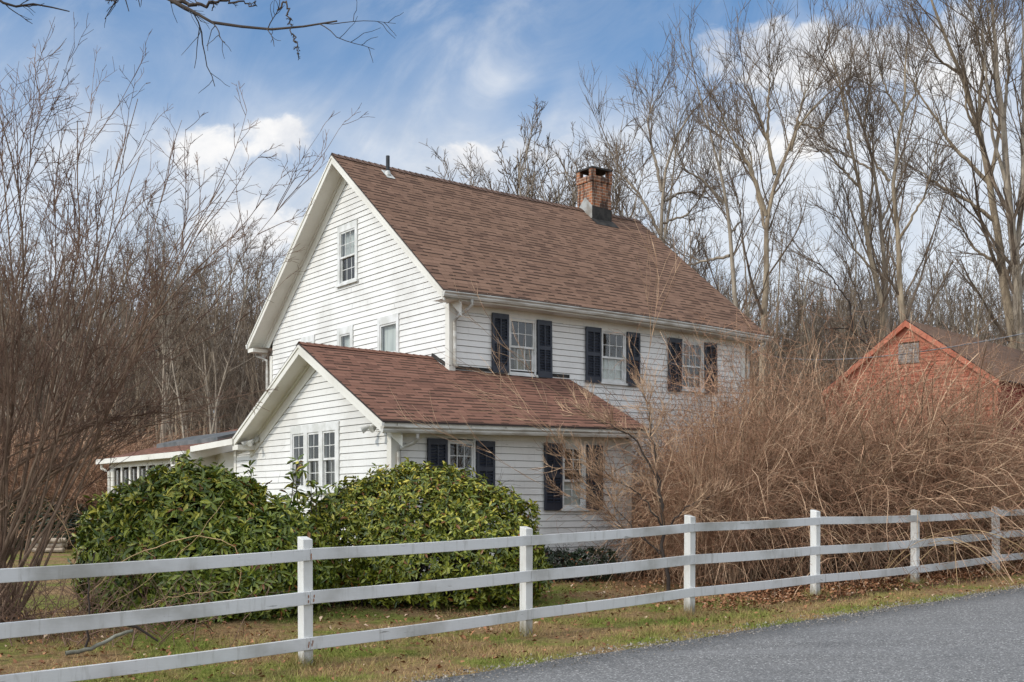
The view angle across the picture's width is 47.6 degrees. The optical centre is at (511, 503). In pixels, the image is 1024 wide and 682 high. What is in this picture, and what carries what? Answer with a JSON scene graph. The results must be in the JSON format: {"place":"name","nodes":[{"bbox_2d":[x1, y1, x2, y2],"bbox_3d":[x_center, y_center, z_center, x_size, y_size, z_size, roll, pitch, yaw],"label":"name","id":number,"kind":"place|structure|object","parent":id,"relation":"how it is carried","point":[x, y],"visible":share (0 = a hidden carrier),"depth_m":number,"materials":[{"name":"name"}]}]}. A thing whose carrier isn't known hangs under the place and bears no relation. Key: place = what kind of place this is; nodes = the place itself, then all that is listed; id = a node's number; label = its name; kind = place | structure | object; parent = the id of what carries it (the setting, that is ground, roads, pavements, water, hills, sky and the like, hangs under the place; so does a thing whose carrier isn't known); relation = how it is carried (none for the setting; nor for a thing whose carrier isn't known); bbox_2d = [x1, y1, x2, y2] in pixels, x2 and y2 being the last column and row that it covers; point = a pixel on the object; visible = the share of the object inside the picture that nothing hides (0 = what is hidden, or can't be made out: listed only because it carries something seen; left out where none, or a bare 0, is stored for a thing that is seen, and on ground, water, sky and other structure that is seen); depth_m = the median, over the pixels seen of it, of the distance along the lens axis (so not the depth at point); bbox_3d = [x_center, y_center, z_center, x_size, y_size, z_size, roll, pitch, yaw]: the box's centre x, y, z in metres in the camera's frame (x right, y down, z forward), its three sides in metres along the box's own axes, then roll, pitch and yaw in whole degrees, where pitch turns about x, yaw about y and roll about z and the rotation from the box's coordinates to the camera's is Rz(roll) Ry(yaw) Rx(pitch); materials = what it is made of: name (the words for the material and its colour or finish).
{"place":"outdoors","nodes":[
{"label":"outdoors","id":0,"kind":"place"},
{"bbox_2d":[0,548,1023,681],"bbox_3d":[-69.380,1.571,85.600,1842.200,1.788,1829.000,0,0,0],"label":"ground","id":1,"kind":"structure","parent":0,"point":[60,558],"depth_m":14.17,"materials":[{"name":"green plant"}]},
{"bbox_2d":[7,495,96,549],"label":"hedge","id":2,"kind":"object","parent":1,"relation":"on","point":[76,518],"visible":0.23,"depth_m":30.82,"materials":[{"name":"brown plant"}]},
{"bbox_2d":[3,296,107,439],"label":"bare tree","id":3,"kind":"object","parent":1,"relation":"on","point":[40,413],"visible":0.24,"depth_m":48.56,"materials":[{"name":"brown plant"}]},
{"bbox_2d":[27,193,103,454],"bbox_3d":[-16.993,-5.329,43.875,3.028,13.062,3.222,0,0,-24],"label":"bare tree","id":4,"kind":"object","parent":1,"relation":"on","point":[72,363],"visible":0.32,"depth_m":43.67,"materials":[{"name":"brown plant"}]},
{"bbox_2d":[0,422,177,550],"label":"bramble thicket","id":5,"kind":"object","parent":1,"relation":"on","point":[84,492],"visible":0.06,"depth_m":30.98,"materials":[{"name":"brown plant"}]},
{"bbox_2d":[53,260,128,440],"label":"bare tree","id":6,"kind":"object","parent":1,"relation":"on","point":[88,343],"visible":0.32,"depth_m":42.57,"materials":[{"name":"brown plant"}]},
{"bbox_2d":[0,385,207,549],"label":"bramble thicket","id":7,"kind":"object","parent":1,"relation":"on","point":[24,452],"visible":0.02,"depth_m":33.53,"materials":[{"name":"brown plant"}]},
{"bbox_2d":[1,417,210,537],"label":"bramble thicket","id":8,"kind":"object","parent":1,"relation":"on","point":[117,453],"visible":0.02,"depth_m":33.53,"materials":[{"name":"brown plant"}]},
{"bbox_2d":[72,230,146,442],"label":"bare tree","id":9,"kind":"object","parent":1,"relation":"on","point":[126,232],"visible":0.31,"depth_m":50.91,"materials":[{"name":"brown plant"}]},
{"bbox_2d":[65,552,158,654],"bbox_3d":[-4.258,1.045,12.358,0.959,1.076,0.094,0,0,-32],"label":"fallen branch","id":10,"kind":"object","parent":1,"relation":"on","point":[86,648],"visible":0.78,"depth_m":12.24,"materials":[{"name":"brown wood"}]},
{"bbox_2d":[78,209,154,409],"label":"bare tree","id":11,"kind":"object","parent":1,"relation":"on","point":[126,271],"visible":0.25,"depth_m":74.97,"materials":[{"name":"beige plant"}]},
{"bbox_2d":[71,307,166,451],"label":"bare tree","id":12,"kind":"object","parent":1,"relation":"on","point":[111,411],"visible":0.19,"depth_m":47.95,"materials":[{"name":"brown plant"}]},
{"bbox_2d":[107,297,170,449],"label":"bare tree","id":13,"kind":"object","parent":1,"relation":"on","point":[144,378],"visible":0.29,"depth_m":48.07,"materials":[{"name":"beige plant"}]},
{"bbox_2d":[44,501,241,631],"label":"bramble canes","id":14,"kind":"object","parent":1,"relation":"on","point":[155,573],"visible":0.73,"depth_m":14.00,"materials":[{"name":"brown plant"}]},
{"bbox_2d":[0,525,297,650],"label":"undergrowth","id":15,"kind":"object","parent":1,"relation":"on","point":[32,616],"visible":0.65,"depth_m":13.32,"materials":[{"name":"brown plant"}]},
{"bbox_2d":[117,223,180,434],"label":"bare tree","id":16,"kind":"object","parent":1,"relation":"on","point":[134,262],"visible":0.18,"depth_m":45.71,"materials":[{"name":"brown plant"}]},
{"bbox_2d":[119,207,183,440],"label":"bare tree","id":17,"kind":"object","parent":1,"relation":"on","point":[174,267],"visible":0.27,"depth_m":59.06,"materials":[{"name":"beige plant"}]},
{"bbox_2d":[107,187,210,442],"bbox_3d":[-11.322,-4.491,37.875,3.261,11.381,3.311,0,0,-32],"label":"bare tree","id":18,"kind":"object","parent":1,"relation":"on","point":[164,370],"visible":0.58,"depth_m":37.65,"materials":[{"name":"grey plant"}]},
{"bbox_2d":[130,309,199,443],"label":"bare tree","id":19,"kind":"object","parent":1,"relation":"on","point":[157,375],"visible":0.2,"depth_m":44.42,"materials":[{"name":"beige plant"}]},
{"bbox_2d":[132,272,208,439],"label":"bare tree","id":20,"kind":"object","parent":1,"relation":"on","point":[169,366],"visible":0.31,"depth_m":42.65,"materials":[{"name":"grey plant"}]},
{"bbox_2d":[135,244,209,437],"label":"bare tree","id":21,"kind":"object","parent":1,"relation":"on","point":[166,310],"visible":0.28,"depth_m":43.89,"materials":[{"name":"grey plant"}]},
{"bbox_2d":[146,289,213,439],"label":"bare tree","id":22,"kind":"object","parent":1,"relation":"on","point":[175,423],"visible":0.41,"depth_m":41.68,"materials":[{"name":"beige plant"}]},
{"bbox_2d":[0,12,367,622],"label":"multi stem tree","id":23,"kind":"object","parent":1,"relation":"on","point":[23,497],"visible":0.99,"depth_m":14.10,"materials":[{"name":"brown plant"}]},
{"bbox_2d":[164,255,237,438],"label":"bare tree","id":24,"kind":"object","parent":1,"relation":"on","point":[198,321],"visible":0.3,"depth_m":53.42,"materials":[{"name":"beige plant"}]},
{"bbox_2d":[0,0,403,92],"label":"roadside maple","id":25,"kind":"object","parent":1,"relation":"on","point":[188,4],"visible":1,"depth_m":9.39,"materials":[{"name":"grey plant"}]},
{"bbox_2d":[67,442,338,623],"bbox_3d":[-4.204,0.420,15.639,3.666,2.503,2.537,0,0,0],"label":"rhododendron","id":26,"kind":"object","parent":1,"relation":"on","point":[247,517],"visible":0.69,"depth_m":14.90,"materials":[{"name":"green plant"}]},
{"bbox_2d":[127,226,283,437],"bbox_3d":[-9.964,-3.670,36.507,5.770,9.743,2.943,0,0,21],"label":"bare tree","id":27,"kind":"object","parent":1,"relation":"on","point":[215,375],"visible":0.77,"depth_m":36.17,"materials":[{"name":"grey plant"}]},
{"bbox_2d":[157,354,255,435],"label":"bare tree","id":28,"kind":"object","parent":1,"relation":"on","point":[243,388],"visible":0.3,"depth_m":46.88,"materials":[{"name":"brown plant"}]},
{"bbox_2d":[170,331,245,435],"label":"bare tree","id":29,"kind":"object","parent":1,"relation":"on","point":[204,421],"visible":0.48,"depth_m":42.09,"materials":[{"name":"brown plant"}]},
{"bbox_2d":[172,210,248,427],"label":"bare tree","id":30,"kind":"object","parent":1,"relation":"on","point":[204,275],"visible":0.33,"depth_m":71.42,"materials":[{"name":"brown plant"}]},
{"bbox_2d":[170,209,253,434],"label":"bare tree","id":31,"kind":"object","parent":1,"relation":"on","point":[220,278],"visible":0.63,"depth_m":47.53,"materials":[{"name":"beige plant"}]},
{"bbox_2d":[196,350,260,432],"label":"bare tree","id":32,"kind":"object","parent":1,"relation":"on","point":[241,416],"visible":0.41,"depth_m":57.56,"materials":[{"name":"beige plant"}]},
{"bbox_2d":[202,217,267,428],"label":"bare tree","id":33,"kind":"object","parent":1,"relation":"on","point":[225,302],"visible":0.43,"depth_m":61.61,"materials":[{"name":"brown plant"}]},
{"bbox_2d":[219,230,274,425],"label":"bare tree","id":34,"kind":"object","parent":1,"relation":"on","point":[236,324],"visible":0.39,"depth_m":62.17,"materials":[{"name":"brown plant"}]},
{"bbox_2d":[124,449,377,605],"bbox_3d":[-3.613,0.340,16.744,3.390,2.251,1.958,0,0,0],"label":"rhododendron","id":35,"kind":"object","parent":1,"relation":"on","point":[298,494],"visible":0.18,"depth_m":16.58,"materials":[{"name":"green plant"}]},
{"bbox_2d":[234,278,269,409],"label":"bare tree","id":36,"kind":"object","parent":1,"relation":"on","point":[256,375],"visible":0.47,"depth_m":55.76,"materials":[{"name":"beige plant"}]},
{"bbox_2d":[220,213,288,412],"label":"bare tree","id":37,"kind":"object","parent":1,"relation":"on","point":[239,351],"visible":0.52,"depth_m":62.11,"materials":[{"name":"beige plant"}]},
{"bbox_2d":[300,457,557,609],"bbox_3d":[-1.309,0.436,16.792,4.189,2.240,2.360,0,0,0],"label":"rhododendron","id":38,"kind":"object","parent":1,"relation":"on","point":[457,504],"visible":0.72,"depth_m":16.26,"materials":[{"name":"green plant"}]},
{"bbox_2d":[96,153,773,576],"bbox_3d":[-1.756,-3.212,27.448,11.600,10.325,14.360,0,0,-37],"label":"farmhouse","id":39,"kind":"object","parent":1,"relation":"on","point":[358,321],"visible":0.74,"depth_m":23.58,"materials":[{"name":"white wood"}]},
{"bbox_2d":[293,434,302,487],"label":"window","id":40,"kind":"structure","parent":39,"relation":"in","point":[299,436],"depth_m":21.84,"materials":[{"name":"white glass"}]},
{"bbox_2d":[308,432,317,486],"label":"window","id":41,"kind":"structure","parent":39,"relation":"in","point":[313,463],"depth_m":21.34,"materials":[{"name":"white glass"}]},
{"bbox_2d":[323,430,334,486],"bbox_3d":[-3.005,-0.800,20.832,0.618,1.000,0.470,0,0,-37],"label":"window","id":42,"kind":"structure","parent":39,"relation":"in","point":[330,460],"depth_m":20.84,"materials":[{"name":"white glass"}]},
{"bbox_2d":[337,324,353,346],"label":"window","id":43,"kind":"structure","parent":39,"relation":"in","point":[345,337],"depth_m":25.36,"materials":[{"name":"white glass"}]},
{"bbox_2d":[335,219,358,287],"bbox_3d":[-3.343,-5.422,25.365,0.670,1.335,0.960,0,0,-37],"label":"window","id":44,"kind":"structure","parent":39,"relation":"in","point":[347,234],"depth_m":25.38,"materials":[{"name":"clear glass"}]},
{"bbox_2d":[377,313,399,352],"bbox_3d":[-2.311,-3.192,23.970,0.670,1.335,0.930,0,0,-37],"label":"window","id":45,"kind":"structure","parent":39,"relation":"in","point":[388,326],"depth_m":23.91,"materials":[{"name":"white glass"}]},
{"bbox_2d":[448,440,475,477],"bbox_3d":[-1.035,-0.562,19.951,0.660,1.035,0.670,0,0,-37],"label":"window","id":46,"kind":"structure","parent":39,"relation":"in","point":[462,455],"depth_m":19.94,"materials":[{"name":"white glass"}]},
{"bbox_2d":[507,317,537,376],"bbox_3d":[0.034,-3.098,23.230,0.760,1.145,0.670,0,0,-37],"label":"window","id":47,"kind":"structure","parent":39,"relation":"in","point":[521,329],"depth_m":23.18,"materials":[{"name":"white glass"}]},
{"bbox_2d":[560,444,588,510],"bbox_3d":[0.954,-0.473,21.423,0.640,1.215,0.670,0,0,-37],"label":"window","id":48,"kind":"structure","parent":39,"relation":"in","point":[566,489],"depth_m":21.32,"materials":[{"name":"white glass"}]},
{"bbox_2d":[599,330,628,385],"bbox_3d":[1.963,-3.067,24.658,0.780,1.125,0.670,0,0,-37],"label":"window","id":49,"kind":"structure","parent":39,"relation":"in","point":[613,344],"depth_m":24.61,"materials":[{"name":"clear glass"}]},
{"bbox_2d":[682,341,705,392],"bbox_3d":[3.852,-3.042,26.055,0.780,1.115,0.670,0,0,-37],"label":"window","id":50,"kind":"structure","parent":39,"relation":"in","point":[695,345],"depth_m":26.00,"materials":[{"name":"white glass"}]},
{"bbox_2d":[0,507,1023,681],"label":"rail fence","id":51,"kind":"object","parent":1,"relation":"on","point":[305,597],"visible":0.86,"depth_m":12.68,"materials":[{"name":"paint"}]},
{"bbox_2d":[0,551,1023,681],"bbox_3d":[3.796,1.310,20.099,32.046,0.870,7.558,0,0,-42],"label":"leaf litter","id":52,"kind":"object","parent":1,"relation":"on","point":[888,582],"visible":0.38,"depth_m":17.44,"materials":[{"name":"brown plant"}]},
{"bbox_2d":[3,246,1023,459],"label":"distant woods","id":53,"kind":"object","parent":1,"relation":"on","point":[723,283],"visible":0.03,"depth_m":89.23,"materials":[{"name":"brown plant"}]},
{"bbox_2d":[419,142,626,206],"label":"bare tree","id":54,"kind":"object","parent":1,"relation":"on","point":[569,188],"visible":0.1,"depth_m":63.91,"materials":[{"name":"brown plant"}]},
{"bbox_2d":[473,96,575,203],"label":"bare tree","id":55,"kind":"object","parent":1,"relation":"on","point":[520,189],"visible":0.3,"depth_m":60.65,"materials":[{"name":"brown plant"}]},
{"bbox_2d":[427,95,654,233],"bbox_3d":[1.582,-9.784,58.743,12.175,21.417,6.211,0,0,3],"label":"bare tree","id":56,"kind":"object","parent":1,"relation":"on","point":[615,178],"visible":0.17,"depth_m":58.76,"materials":[{"name":"brown plant"}]},
{"bbox_2d":[490,118,613,203],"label":"bare tree","id":57,"kind":"object","parent":1,"relation":"on","point":[539,168],"visible":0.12,"depth_m":62.55,"materials":[{"name":"brown plant"}]},
{"bbox_2d":[536,542,622,582],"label":"foundation shrub","id":58,"kind":"object","parent":1,"relation":"on","point":[570,559],"visible":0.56,"depth_m":20.20,"materials":[{"name":"green plant"}]},
{"bbox_2d":[524,157,660,220],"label":"bare tree","id":59,"kind":"object","parent":1,"relation":"on","point":[543,180],"visible":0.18,"depth_m":62.25,"materials":[{"name":"brown plant"}]},
{"bbox_2d":[375,191,857,590],"bbox_3d":[1.813,-1.608,18.447,7.886,6.391,2.800,0,0,0],"label":"young tree","id":60,"kind":"object","parent":1,"relation":"on","point":[600,471],"visible":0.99,"depth_m":18.59,"materials":[{"name":"brown plant"}]},
{"bbox_2d":[582,133,659,217],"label":"bare tree","id":61,"kind":"object","parent":1,"relation":"on","point":[593,161],"visible":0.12,"depth_m":60.68,"materials":[{"name":"brown plant"}]},
{"bbox_2d":[619,51,713,271],"bbox_3d":[7.580,-11.781,61.120,5.838,25.301,5.488,0,0,17],"label":"bare tree","id":62,"kind":"object","parent":1,"relation":"on","point":[669,205],"visible":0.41,"depth_m":60.90,"materials":[{"name":"brown plant"}]},
{"bbox_2d":[573,21,778,275],"bbox_3d":[5.491,-8.344,42.289,8.826,18.498,4.904,0,0,-26],"label":"bare tree","id":63,"kind":"object","parent":1,"relation":"on","point":[659,178],"visible":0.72,"depth_m":42.10,"materials":[{"name":"grey plant"}]},
{"bbox_2d":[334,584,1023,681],"bbox_3d":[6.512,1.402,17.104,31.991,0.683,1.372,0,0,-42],"label":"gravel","id":64,"kind":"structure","parent":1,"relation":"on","point":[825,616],"depth_m":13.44,"materials":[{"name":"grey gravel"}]},
{"bbox_2d":[654,166,739,294],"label":"bare tree","id":65,"kind":"object","parent":1,"relation":"on","point":[692,248],"visible":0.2,"depth_m":62.81,"materials":[{"name":"brown plant"}]},
{"bbox_2d":[672,239,771,358],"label":"bare tree","id":66,"kind":"object","parent":1,"relation":"on","point":[758,260],"visible":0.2,"depth_m":58.78,"materials":[{"name":"brown plant"}]},
{"bbox_2d":[620,0,828,434],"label":"bare tree","id":67,"kind":"object","parent":1,"relation":"on","point":[724,200],"visible":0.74,"depth_m":39.99,"materials":[{"name":"grey plant"}]},
{"bbox_2d":[556,342,899,593],"bbox_3d":[3.525,-0.337,20.511,5.327,5.506,5.548,0,0,-36],"label":"bramble thicket","id":68,"kind":"object","parent":1,"relation":"on","point":[703,541],"visible":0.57,"depth_m":20.01,"materials":[{"name":"brown plant"}]},
{"bbox_2d":[713,183,780,403],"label":"bare tree","id":69,"kind":"object","parent":1,"relation":"on","point":[760,275],"visible":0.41,"depth_m":66.22,"materials":[{"name":"brown plant"}]},
{"bbox_2d":[566,262,949,594],"bbox_3d":[4.297,-0.530,21.708,7.500,7.646,8.459,0,0,17],"label":"bramble thicket","id":70,"kind":"object","parent":1,"relation":"on","point":[785,532],"visible":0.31,"depth_m":20.83,"materials":[{"name":"brown plant"}]},
{"bbox_2d":[547,360,986,586],"bbox_3d":[3.961,-0.512,24.480,12.105,5.648,11.623,0,0,14],"label":"bramble thicket","id":71,"kind":"object","parent":1,"relation":"on","point":[738,423],"visible":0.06,"depth_m":22.34,"materials":[{"name":"brown plant"}]},
{"bbox_2d":[669,0,894,433],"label":"bare tree","id":72,"kind":"object","parent":1,"relation":"on","point":[763,306],"visible":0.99,"depth_m":37.87,"materials":[{"name":"beige plant"}]},
{"bbox_2d":[747,172,818,410],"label":"bare tree","id":73,"kind":"object","parent":1,"relation":"on","point":[777,299],"visible":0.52,"depth_m":65.56,"materials":[{"name":"beige plant"}]},
{"bbox_2d":[768,246,835,434],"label":"bare tree","id":74,"kind":"object","parent":1,"relation":"on","point":[791,300],"visible":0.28,"depth_m":69.45,"materials":[{"name":"beige plant"}]},
{"bbox_2d":[776,271,833,427],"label":"bare tree","id":75,"kind":"object","parent":1,"relation":"on","point":[820,324],"visible":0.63,"depth_m":46.08,"materials":[{"name":"beige plant"}]},
{"bbox_2d":[773,223,839,427],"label":"bare tree","id":76,"kind":"object","parent":1,"relation":"on","point":[804,301],"visible":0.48,"depth_m":60.93,"materials":[{"name":"brown plant"}]},
{"bbox_2d":[772,194,842,408],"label":"bare tree","id":77,"kind":"object","parent":1,"relation":"on","point":[795,261],"visible":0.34,"depth_m":72.74,"materials":[{"name":"beige plant"}]},
{"bbox_2d":[598,274,1023,598],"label":"bramble thicket","id":78,"kind":"object","parent":1,"relation":"on","point":[885,479],"visible":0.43,"depth_m":21.43,"materials":[{"name":"brown plant"}]},
{"bbox_2d":[631,328,1002,562],"bbox_3d":[4.827,-0.518,26.912,11.471,6.866,12.938,0,0,-17],"label":"bramble thicket","id":79,"kind":"object","parent":1,"relation":"on","point":[821,388],"visible":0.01,"depth_m":24.70,"materials":[{"name":"brown plant"}]},
{"bbox_2d":[632,305,1023,585],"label":"bramble thicket","id":80,"kind":"object","parent":1,"relation":"on","point":[982,479],"visible":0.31,"depth_m":22.43,"materials":[{"name":"brown plant"}]},
{"bbox_2d":[749,186,922,401],"bbox_3d":[10.772,-5.312,39.255,6.029,12.293,4.622,0,0,-39],"label":"bare tree","id":81,"kind":"object","parent":1,"relation":"on","point":[842,257],"visible":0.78,"depth_m":39.51,"materials":[{"name":"brown plant"}]},
{"bbox_2d":[765,0,919,338],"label":"bare tree","id":82,"kind":"object","parent":1,"relation":"on","point":[867,231],"visible":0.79,"depth_m":39.98,"materials":[{"name":"beige plant"}]},
{"bbox_2d":[809,271,888,377],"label":"bare tree","id":83,"kind":"object","parent":1,"relation":"on","point":[838,330],"visible":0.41,"depth_m":46.27,"materials":[{"name":"brown plant"}]},
{"bbox_2d":[825,178,875,341],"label":"bare tree","id":84,"kind":"object","parent":1,"relation":"on","point":[855,243],"visible":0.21,"depth_m":75.76,"materials":[{"name":"brown plant"}]},
{"bbox_2d":[819,241,895,364],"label":"bare tree","id":85,"kind":"object","parent":1,"relation":"on","point":[855,303],"visible":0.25,"depth_m":59.28,"materials":[{"name":"brown plant"}]},
{"bbox_2d":[768,0,965,334],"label":"bare tree","id":86,"kind":"object","parent":1,"relation":"on","point":[879,203],"visible":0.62,"depth_m":41.62,"materials":[{"name":"grey plant"}]},
{"bbox_2d":[711,479,1023,589],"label":"bramble canes","id":87,"kind":"object","parent":1,"relation":"on","point":[895,558],"visible":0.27,"depth_m":20.56,"materials":[{"name":"brown plant"}]},
{"bbox_2d":[855,175,923,351],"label":"bare tree","id":88,"kind":"object","parent":1,"relation":"on","point":[901,220],"visible":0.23,"depth_m":49.33,"materials":[{"name":"beige plant"}]},
{"bbox_2d":[762,287,1023,573],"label":"bramble thicket","id":89,"kind":"object","parent":1,"relation":"on","point":[990,422],"visible":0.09,"depth_m":24.28,"materials":[{"name":"brown plant"}]},
{"bbox_2d":[858,146,935,327],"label":"bare tree","id":90,"kind":"object","parent":1,"relation":"on","point":[886,220],"visible":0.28,"depth_m":76.18,"materials":[{"name":"brown plant"}]},
{"bbox_2d":[830,0,990,363],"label":"bare tree","id":91,"kind":"object","parent":1,"relation":"on","point":[898,266],"visible":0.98,"depth_m":38.90,"materials":[{"name":"beige plant"}]},
{"bbox_2d":[822,319,1023,467],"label":"barn","id":92,"kind":"structure","parent":1,"relation":"on","point":[902,330],"depth_m":37.96,"materials":[{"name":"red wood"}]},
{"bbox_2d":[830,334,1023,569],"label":"bramble thicket","id":93,"kind":"object","parent":1,"relation":"on","point":[983,424],"visible":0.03,"depth_m":26.53,"materials":[{"name":"brown plant"}]},
{"bbox_2d":[839,0,1023,347],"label":"bare tree","id":94,"kind":"object","parent":1,"relation":"on","point":[1006,298],"visible":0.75,"depth_m":49.76,"materials":[{"name":"beige plant"}]},
{"bbox_2d":[904,246,962,332],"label":"bare tree","id":95,"kind":"object","parent":1,"relation":"on","point":[940,312],"visible":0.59,"depth_m":45.04,"materials":[{"name":"brown plant"}]},
{"bbox_2d":[910,211,971,334],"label":"bare tree","id":96,"kind":"object","parent":1,"relation":"on","point":[947,297],"visible":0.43,"depth_m":62.91,"materials":[{"name":"brown plant"}]},
{"bbox_2d":[916,0,1023,350],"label":"bare tree","id":97,"kind":"object","parent":1,"relation":"on","point":[1006,204],"visible":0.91,"depth_m":48.95,"materials":[{"name":"grey plant"}]},
{"bbox_2d":[945,258,1005,342],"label":"bare tree","id":98,"kind":"object","parent":1,"relation":"on","point":[990,326],"visible":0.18,"depth_m":58.44,"materials":[{"name":"beige plant"}]},
{"bbox_2d":[957,219,1021,341],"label":"bare tree","id":99,"kind":"object","parent":1,"relation":"on","point":[981,300],"visible":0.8,"depth_m":46.87,"materials":[{"name":"beige plant"}]},
{"bbox_2d":[975,206,1023,350],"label":"bare tree","id":100,"kind":"object","parent":1,"relation":"on","point":[1018,325],"visible":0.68,"depth_m":45.67,"materials":[{"name":"beige plant"}]},
{"bbox_2d":[0,0,1023,445],"label":"sky","id":101,"kind":"structure","parent":0,"point":[454,75],"materials":[{"name":"blue"}]},
{"bbox_2d":[419,587,1023,681],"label":"road","id":102,"kind":"structure","parent":0,"point":[976,639],"depth_m":11.81,"materials":[{"name":"grey asphalt"}]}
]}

